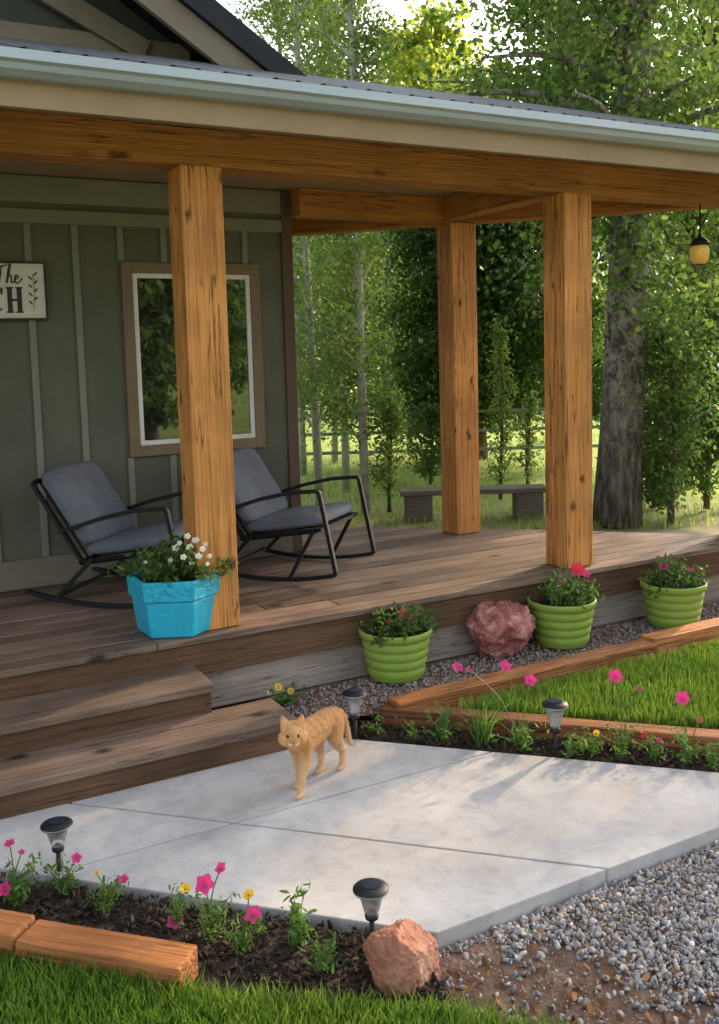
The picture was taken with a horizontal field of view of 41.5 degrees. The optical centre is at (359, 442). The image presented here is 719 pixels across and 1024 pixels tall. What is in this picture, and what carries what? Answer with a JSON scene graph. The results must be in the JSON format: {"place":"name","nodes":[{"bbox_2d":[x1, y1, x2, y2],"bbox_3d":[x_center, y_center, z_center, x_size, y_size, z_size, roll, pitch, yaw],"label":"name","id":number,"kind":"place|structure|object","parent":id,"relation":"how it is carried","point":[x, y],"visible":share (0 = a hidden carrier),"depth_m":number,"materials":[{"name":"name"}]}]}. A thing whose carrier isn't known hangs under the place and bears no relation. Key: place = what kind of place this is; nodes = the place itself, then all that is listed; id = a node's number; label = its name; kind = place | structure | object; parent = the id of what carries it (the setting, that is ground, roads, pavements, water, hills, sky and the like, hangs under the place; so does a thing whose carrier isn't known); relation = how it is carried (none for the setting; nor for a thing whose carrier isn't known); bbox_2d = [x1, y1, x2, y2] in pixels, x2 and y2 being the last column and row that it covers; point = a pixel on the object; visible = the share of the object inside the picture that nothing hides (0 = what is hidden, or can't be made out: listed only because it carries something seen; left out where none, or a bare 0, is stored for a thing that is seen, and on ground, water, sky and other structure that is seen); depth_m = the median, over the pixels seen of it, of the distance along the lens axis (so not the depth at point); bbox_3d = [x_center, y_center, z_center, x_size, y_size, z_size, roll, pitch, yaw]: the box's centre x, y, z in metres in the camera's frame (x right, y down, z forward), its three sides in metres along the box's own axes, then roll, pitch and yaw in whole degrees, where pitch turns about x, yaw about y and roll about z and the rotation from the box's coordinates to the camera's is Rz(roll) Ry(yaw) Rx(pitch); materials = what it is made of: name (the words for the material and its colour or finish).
{"place":"outdoors","nodes":[
{"label":"outdoors","id":0,"kind":"place"},
{"bbox_2d":[0,872,456,1023],"bbox_3d":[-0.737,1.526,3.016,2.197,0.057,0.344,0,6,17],"label":"mulch","id":1,"kind":"object","parent":0,"point":[298,977],"visible":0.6,"depth_m":2.91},
{"bbox_2d":[0,909,34,966],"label":"landscape timber","id":2,"kind":"object","parent":1,"relation":"on","point":[14,926],"visible":0.49,"depth_m":2.87,"materials":[{"name":"brown wood"}]},
{"bbox_2d":[0,838,41,907],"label":"flowering plant","id":3,"kind":"object","parent":1,"relation":"on","point":[17,891],"visible":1,"depth_m":3.13,"materials":[{"name":"green plant"}]},
{"bbox_2d":[40,816,72,871],"bbox_3d":[-1.053,1.439,3.322,0.111,0.249,0.111,-5,6,-28],"label":"solar light","id":4,"kind":"object","parent":1,"relation":"on","point":[55,829],"visible":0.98,"depth_m":3.29,"materials":[{"name":"black plastic"}]},
{"bbox_2d":[43,851,83,894],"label":"flowering plant","id":5,"kind":"object","parent":1,"relation":"on","point":[63,882],"visible":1,"depth_m":3.19,"materials":[{"name":"green plant"}]},
{"bbox_2d":[15,919,197,993],"bbox_3d":[-0.745,1.521,2.795,0.540,0.108,0.120,0,6,16],"label":"landscape timber","id":6,"kind":"object","parent":1,"relation":"on","point":[107,949],"visible":0.74,"depth_m":2.76,"materials":[{"name":"brown wood"}]},
{"bbox_2d":[84,870,128,915],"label":"flowering plant","id":7,"kind":"object","parent":1,"relation":"on","point":[109,892],"visible":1,"depth_m":3.07,"materials":[{"name":"green plant"}]},
{"bbox_2d":[163,882,191,930],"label":"flowering plant","id":8,"kind":"object","parent":1,"relation":"on","point":[175,919],"visible":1,"depth_m":2.96,"materials":[{"name":"green plant"}]},
{"bbox_2d":[188,862,240,942],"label":"flowering plant","id":9,"kind":"object","parent":1,"relation":"on","point":[205,884],"visible":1,"depth_m":2.92,"materials":[{"name":"green plant"}]},
{"bbox_2d":[218,888,270,953],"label":"flowering plant","id":10,"kind":"object","parent":1,"relation":"on","point":[253,914],"visible":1,"depth_m":2.85,"materials":[{"name":"green plant"}]},
{"bbox_2d":[279,882,320,950],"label":"leafy plant","id":11,"kind":"object","parent":1,"relation":"on","point":[294,914],"visible":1,"depth_m":2.86,"materials":[{"name":"green plant"}]},
{"bbox_2d":[305,931,337,975],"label":"leafy plant","id":12,"kind":"object","parent":1,"relation":"on","point":[322,962],"visible":1,"depth_m":2.75,"materials":[{"name":"green plant"}]},
{"bbox_2d":[353,878,388,932],"bbox_3d":[0.038,1.451,2.872,0.111,0.249,0.111,-2,5,-2],"label":"solar light","id":13,"kind":"object","parent":1,"relation":"on","point":[370,893],"visible":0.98,"depth_m":2.84,"materials":[{"name":"black plastic"}]},
{"bbox_2d":[362,918,440,997],"bbox_3d":[0.132,1.487,2.736,0.226,0.205,0.184,-5,6,-28],"label":"boulder","id":14,"kind":"object","parent":1,"relation":"on","point":[402,955],"visible":0.94,"depth_m":2.67,"materials":[{"name":"pink stone"}]},
{"bbox_2d":[0,945,608,1023],"bbox_3d":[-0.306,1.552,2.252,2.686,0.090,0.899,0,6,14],"label":"grass","id":15,"kind":"structure","parent":0,"point":[62,1002],"depth_m":2.57,"materials":[{"name":"green plant"}]},
{"bbox_2d":[0,738,718,952],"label":"path","id":16,"kind":"structure","parent":0,"point":[449,846],"depth_m":3.52,"materials":[{"name":"concrete"}]},
{"bbox_2d":[277,706,353,800],"bbox_3d":[-0.183,1.234,3.931,0.164,0.364,0.480,2,6,31],"label":"cat","id":17,"kind":"object","parent":16,"relation":"on","point":[301,738],"visible":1,"depth_m":3.88},
{"bbox_2d":[172,359,718,1007],"bbox_3d":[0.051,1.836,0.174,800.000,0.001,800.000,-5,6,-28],"label":"ground","id":18,"kind":"structure","parent":0,"point":[700,527],"depth_m":12.37,"materials":[{"name":"green plant"}]},
{"bbox_2d":[0,0,307,593],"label":"house","id":19,"kind":"structure","parent":18,"relation":"on","point":[88,370],"depth_m":5.80,"materials":[{"name":"green"}]},
{"bbox_2d":[0,261,48,319],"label":"wall sign","id":20,"kind":"object","parent":19,"relation":"attached to","point":[23,290],"visible":1,"depth_m":5.54,"materials":[{"name":"white wood"}]},
{"bbox_2d":[120,262,265,457],"bbox_3d":[-1.049,-0.542,6.097,0.914,1.207,0.030,-5,6,-28],"label":"window","id":21,"kind":"structure","parent":19,"relation":"in","point":[146,287],"depth_m":6.01,"materials":[{"name":"green glass"}]},
{"bbox_2d":[225,0,380,474],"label":"tree","id":22,"kind":"object","parent":18,"relation":"on","point":[303,456],"visible":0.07,"depth_m":14.23,"materials":[{"name":"green plant"}]},
{"bbox_2d":[238,0,402,504],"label":"tree","id":23,"kind":"object","parent":18,"relation":"on","point":[314,377],"visible":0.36,"depth_m":11.15,"materials":[{"name":"green plant"}]},
{"bbox_2d":[286,0,382,461],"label":"tree","id":24,"kind":"object","parent":18,"relation":"on","point":[334,458],"visible":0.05,"depth_m":15.85,"materials":[{"name":"green plant"}]},
{"bbox_2d":[252,0,433,490],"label":"tree","id":25,"kind":"object","parent":18,"relation":"on","point":[346,485],"visible":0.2,"depth_m":12.23,"materials":[{"name":"green plant"}]},
{"bbox_2d":[279,0,415,512],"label":"tree","id":26,"kind":"object","parent":18,"relation":"on","point":[360,411],"visible":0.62,"depth_m":10.63,"materials":[{"name":"green plant"}]},
{"bbox_2d":[0,36,718,819],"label":"porch","id":27,"kind":"object","parent":18,"relation":"on","point":[94,702],"visible":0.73,"depth_m":4.86,"materials":[{"name":"brown wood"}]},
{"bbox_2d":[24,461,183,608],"bbox_3d":[-1.318,0.495,5.438,0.970,0.745,0.658,0,6,13],"label":"rocking chair","id":28,"kind":"object","parent":27,"relation":"on","point":[94,510],"visible":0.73,"depth_m":5.25,"materials":[{"name":"grey fabric"},{"name":"black metal"}]},
{"bbox_2d":[107,528,238,638],"bbox_3d":[-0.908,0.671,4.744,0.651,0.520,0.619,-5,6,-28],"label":"potted plant","id":29,"kind":"object","parent":27,"relation":"on","point":[172,597],"visible":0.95,"depth_m":4.58,"materials":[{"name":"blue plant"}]},
{"bbox_2d":[233,448,375,581],"bbox_3d":[-0.472,0.422,5.957,0.970,0.745,0.658,1,6,21],"label":"rocking chair","id":30,"kind":"object","parent":27,"relation":"on","point":[261,504],"visible":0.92,"depth_m":5.84,"materials":[{"name":"grey fabric"},{"name":"black metal"}]},
{"bbox_2d":[689,204,709,264],"bbox_3d":[2.228,-1.363,6.221,0.126,0.393,0.126,-5,6,-28],"label":"hanging lantern","id":31,"kind":"object","parent":27,"relation":"hanging from","point":[699,253],"visible":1,"depth_m":6.19,"materials":[{"name":"yellow glass"}]},
{"bbox_2d":[316,69,438,467],"bbox_3d":[0.361,-2.699,14.817,2.737,6.224,2.378,-5,6,-28],"label":"tree","id":32,"kind":"object","parent":18,"relation":"on","point":[391,317],"visible":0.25,"depth_m":14.74,"materials":[{"name":"green plant"}]},
{"bbox_2d":[354,376,414,511],"bbox_3d":[0.314,0.017,10.859,0.644,1.564,0.742,-7,8,-44],"label":"sapling","id":33,"kind":"object","parent":18,"relation":"on","point":[388,455],"visible":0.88,"depth_m":10.80,"materials":[{"name":"green plant"}]},
{"bbox_2d":[347,231,430,446],"bbox_3d":[0.851,-3.123,17.772,2.390,6.480,2.288,2,6,33],"label":"tree","id":34,"kind":"object","parent":18,"relation":"on","point":[407,440],"depth_m":17.86,"materials":[{"name":"green plant"}]},
{"bbox_2d":[388,396,440,483],"bbox_3d":[0.970,-0.035,12.990,1.312,1.230,1.154,-2,5,-7],"label":"shrub","id":35,"kind":"object","parent":18,"relation":"on","point":[432,413],"visible":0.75,"depth_m":12.94,"materials":[{"name":"green plant"}]},
{"bbox_2d":[346,0,521,266],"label":"tree","id":36,"kind":"object","parent":18,"relation":"on","point":[420,39],"visible":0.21,"depth_m":24.26,"materials":[{"name":"green plant"}]},
{"bbox_2d":[314,220,607,458],"bbox_3d":[1.858,-2.528,15.960,5.912,5.584,5.394,-5,6,-28],"label":"tree","id":37,"kind":"object","parent":18,"relation":"on","point":[491,299],"visible":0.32,"depth_m":14.96,"materials":[{"name":"green plant"}]},
{"bbox_2d":[399,484,545,521],"bbox_3d":[1.244,0.659,10.412,1.600,0.345,0.320,-2,5,0],"label":"plank bench","id":38,"kind":"object","parent":18,"relation":"on","point":[526,500],"visible":0.83,"depth_m":10.27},
{"bbox_2d":[305,402,696,464],"bbox_3d":[3.965,-0.185,15.050,13.080,1.000,0.107,-2,5,0],"label":"rail fence","id":39,"kind":"object","parent":18,"relation":"on","point":[480,430],"visible":0.09,"depth_m":14.99,"materials":[{"name":"wood"}]},
{"bbox_2d":[480,313,522,499],"bbox_3d":[1.698,-0.436,11.516,0.521,2.265,0.669,0,6,16],"label":"sapling","id":40,"kind":"object","parent":18,"relation":"on","point":[499,347],"visible":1,"depth_m":11.48,"materials":[{"name":"green plant"}]},
{"bbox_2d":[296,212,707,395],"bbox_3d":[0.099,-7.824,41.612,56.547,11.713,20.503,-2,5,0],"label":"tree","id":41,"kind":"object","parent":18,"relation":"on","point":[600,271],"visible":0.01,"depth_m":38.69,"materials":[{"name":"green plant"}]},
{"bbox_2d":[508,389,544,483],"bbox_3d":[2.198,-0.068,12.586,0.508,1.303,0.483,0,6,17],"label":"sapling","id":42,"kind":"object","parent":18,"relation":"on","point":[532,401],"visible":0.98,"depth_m":12.57,"materials":[{"name":"green plant"}]},
{"bbox_2d":[358,0,718,527],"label":"tree","id":43,"kind":"object","parent":18,"relation":"on","point":[626,70],"visible":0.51,"depth_m":9.19,"materials":[{"name":"green plant"}]},
{"bbox_2d":[403,0,696,327],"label":"tree","id":44,"kind":"object","parent":18,"relation":"on","point":[482,77],"visible":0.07,"depth_m":18.14,"materials":[{"name":"green plant"}]},
{"bbox_2d":[512,274,650,434],"bbox_3d":[3.400,-1.167,14.957,2.276,2.976,2.123,-5,6,-28],"label":"shrub","id":45,"kind":"object","parent":18,"relation":"on","point":[596,378],"visible":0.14,"depth_m":14.73,"materials":[{"name":"green plant"}]},
{"bbox_2d":[533,0,718,453],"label":"tree","id":46,"kind":"object","parent":18,"relation":"on","point":[704,27],"visible":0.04,"depth_m":14.03,"materials":[{"name":"green plant"}]},
{"bbox_2d":[591,112,718,487],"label":"tree","id":47,"kind":"object","parent":18,"relation":"on","point":[692,230],"visible":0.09,"depth_m":11.70,"materials":[{"name":"green plant"}]},
{"bbox_2d":[593,309,718,523],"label":"shrub","id":48,"kind":"object","parent":18,"relation":"on","point":[665,480],"visible":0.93,"depth_m":9.45,"materials":[{"name":"green plant"}]},
{"bbox_2d":[595,387,717,507],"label":"shrub","id":49,"kind":"object","parent":18,"relation":"on","point":[683,446],"visible":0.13,"depth_m":10.45,"materials":[{"name":"green plant"}]},
{"bbox_2d":[658,318,718,509],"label":"shrub","id":50,"kind":"object","parent":18,"relation":"on","point":[706,483],"visible":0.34,"depth_m":10.33,"materials":[{"name":"green plant"}]},
{"bbox_2d":[677,115,718,480],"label":"tree","id":51,"kind":"object","parent":18,"relation":"on","point":[715,316],"visible":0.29,"depth_m":10.53,"materials":[{"name":"green plant"}]},
{"bbox_2d":[216,0,710,358],"label":"sky","id":52,"kind":"structure","parent":0,"point":[392,6],"materials":[{"name":"white"}]},
{"bbox_2d":[248,600,718,718],"bbox_3d":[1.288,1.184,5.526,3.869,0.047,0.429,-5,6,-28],"label":"gravel","id":53,"kind":"structure","parent":0,"point":[443,668],"depth_m":5.17,"materials":[{"name":"grey gravel"}]},
{"bbox_2d":[265,681,309,706],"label":"flowering plant","id":54,"kind":"object","parent":53,"relation":"on","point":[279,686],"visible":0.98,"depth_m":4.72,"materials":[{"name":"green plant"}]},
{"bbox_2d":[357,600,440,683],"bbox_3d":[0.204,1.048,5.055,0.448,0.400,0.441,-5,6,-28],"label":"potted plant","id":55,"kind":"object","parent":53,"relation":"on","point":[395,651],"visible":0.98,"depth_m":4.95,"materials":[{"name":"green plant"}]},
{"bbox_2d":[465,600,535,660],"bbox_3d":[0.815,1.067,5.373,0.416,0.323,0.345,-5,6,-28],"label":"boulder","id":56,"kind":"object","parent":53,"relation":"on","point":[501,630],"visible":0.99,"depth_m":5.28,"materials":[{"name":"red stone"}]},
{"bbox_2d":[527,562,604,649],"bbox_3d":[1.203,0.929,5.568,0.445,0.485,0.486,1,6,28],"label":"potted plant","id":57,"kind":"object","parent":53,"relation":"on","point":[563,614],"visible":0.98,"depth_m":5.45,"materials":[{"name":"green plant"}]},
{"bbox_2d":[636,553,711,628],"bbox_3d":[1.942,0.890,5.863,0.423,0.464,0.439,2,7,34],"label":"potted plant","id":58,"kind":"object","parent":53,"relation":"on","point":[672,599],"visible":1,"depth_m":5.77,"materials":[{"name":"green plant"}]},
{"bbox_2d":[641,617,718,657],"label":"landscape timber","id":59,"kind":"object","parent":53,"relation":"on","point":[664,640],"visible":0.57,"depth_m":5.50,"materials":[{"name":"brown wood"}]},
{"bbox_2d":[300,418,718,530],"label":"meadow grass","id":60,"kind":"structure","parent":0,"point":[596,525],"depth_m":10.93,"materials":[{"name":"green plant"}]},
{"bbox_2d":[343,717,718,772],"bbox_3d":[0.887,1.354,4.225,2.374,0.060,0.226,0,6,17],"label":"mulch","id":61,"kind":"object","parent":0,"point":[645,760],"visible":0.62,"depth_m":4.24,"materials":[{"name":"brown soil"}]},
{"bbox_2d":[342,687,366,739],"bbox_3d":[-0.021,1.284,4.371,0.114,0.311,0.114,1,6,25],"label":"solar light","id":62,"kind":"object","parent":61,"relation":"on","point":[353,696],"visible":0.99,"depth_m":4.34,"materials":[{"name":"black plastic"}]},
{"bbox_2d":[360,713,384,733],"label":"leafy plant","id":63,"kind":"object","parent":61,"relation":"on","point":[373,728],"visible":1,"depth_m":4.43,"materials":[{"name":"green plant"}]},
{"bbox_2d":[396,717,417,739],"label":"leafy plant","id":64,"kind":"object","parent":61,"relation":"on","point":[411,730],"visible":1,"depth_m":4.37,"materials":[{"name":"green plant"}]},
{"bbox_2d":[419,662,468,741],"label":"flowering plant","id":65,"kind":"object","parent":61,"relation":"on","point":[443,731],"visible":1,"depth_m":4.33,"materials":[{"name":"green plant"}]},
{"bbox_2d":[380,702,552,741],"bbox_3d":[0.506,1.312,4.467,0.820,0.098,0.100,0,6,16],"label":"landscape timber","id":66,"kind":"object","parent":61,"relation":"on","point":[390,713],"visible":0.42,"depth_m":4.44,"materials":[{"name":"brown wood"}]},
{"bbox_2d":[454,686,519,745],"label":"leafy plant","id":67,"kind":"object","parent":61,"relation":"on","point":[481,737],"visible":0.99,"depth_m":4.26,"materials":[{"name":"green plant"}]},
{"bbox_2d":[466,660,550,750],"bbox_3d":[0.673,1.165,4.243,0.331,0.400,0.239,1,6,28],"label":"flowering plant","id":68,"kind":"object","parent":61,"relation":"on","point":[522,740],"visible":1,"depth_m":4.21,"materials":[{"name":"green plant"}]},
{"bbox_2d":[387,639,656,707],"bbox_3d":[0.904,1.231,4.994,1.700,0.098,0.120,-5,6,-28],"label":"landscape timber","id":69,"kind":"object","parent":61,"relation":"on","point":[547,669],"visible":0.67,"depth_m":4.93,"materials":[{"name":"brown wood"}]},
{"bbox_2d":[541,698,568,755],"bbox_3d":[0.855,1.279,4.149,0.117,0.318,0.117,-6,7,-37],"label":"solar light","id":70,"kind":"object","parent":61,"relation":"on","point":[555,708],"visible":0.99,"depth_m":4.12,"materials":[{"name":"black plastic"}]},
{"bbox_2d":[561,733,584,758],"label":"leafy plant","id":71,"kind":"object","parent":61,"relation":"on","point":[570,751],"visible":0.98,"depth_m":4.10,"materials":[{"name":"green plant"}]},
{"bbox_2d":[567,726,606,758],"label":"flowering plant","id":72,"kind":"object","parent":61,"relation":"on","point":[592,744],"visible":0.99,"depth_m":4.12,"materials":[{"name":"green plant"}]},
{"bbox_2d":[595,669,641,761],"bbox_3d":[1.125,1.168,4.103,0.182,0.395,0.245,1,6,21],"label":"flowering plant","id":73,"kind":"object","parent":61,"relation":"on","point":[616,676],"visible":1,"depth_m":4.09,"materials":[{"name":"green plant"}]},
{"bbox_2d":[557,717,718,754],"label":"landscape timber","id":74,"kind":"object","parent":61,"relation":"on","point":[663,732],"visible":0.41,"depth_m":4.22,"materials":[{"name":"brown wood"}]},
{"bbox_2d":[631,731,681,761],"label":"flowering plant","id":75,"kind":"object","parent":61,"relation":"on","point":[654,752],"visible":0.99,"depth_m":4.07,"materials":[{"name":"green plant"}]},
{"bbox_2d":[670,691,713,764],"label":"flowering plant","id":76,"kind":"object","parent":61,"relation":"on","point":[683,698],"visible":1,"depth_m":4.00,"materials":[{"name":"green plant"}]},
{"bbox_2d":[701,740,718,770],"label":"leafy plant","id":77,"kind":"object","parent":61,"relation":"on","point":[712,762],"visible":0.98,"depth_m":3.97,"materials":[{"name":"green plant"}]},
{"bbox_2d":[438,847,718,1023],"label":"gravel bed","id":78,"kind":"object","parent":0,"point":[558,991],"visible":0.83,"depth_m":2.76,"materials":[{"name":"brown soil"}]},
{"bbox_2d":[440,840,718,1023],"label":"gravel","id":79,"kind":"structure","parent":78,"relation":"on","point":[708,927],"depth_m":2.94,"materials":[{"name":"grey gravel"}]},
{"bbox_2d":[440,929,718,1023],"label":"leaf litter","id":80,"kind":"object","parent":78,"relation":"on","point":[601,1001],"visible":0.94,"depth_m":2.69,"materials":[{"name":"brown plant"}]},
{"bbox_2d":[458,634,718,729],"bbox_3d":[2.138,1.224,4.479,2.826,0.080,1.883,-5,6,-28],"label":"grass","id":81,"kind":"structure","parent":0,"point":[653,670],"depth_m":4.69,"materials":[{"name":"green plant"}]}
]}

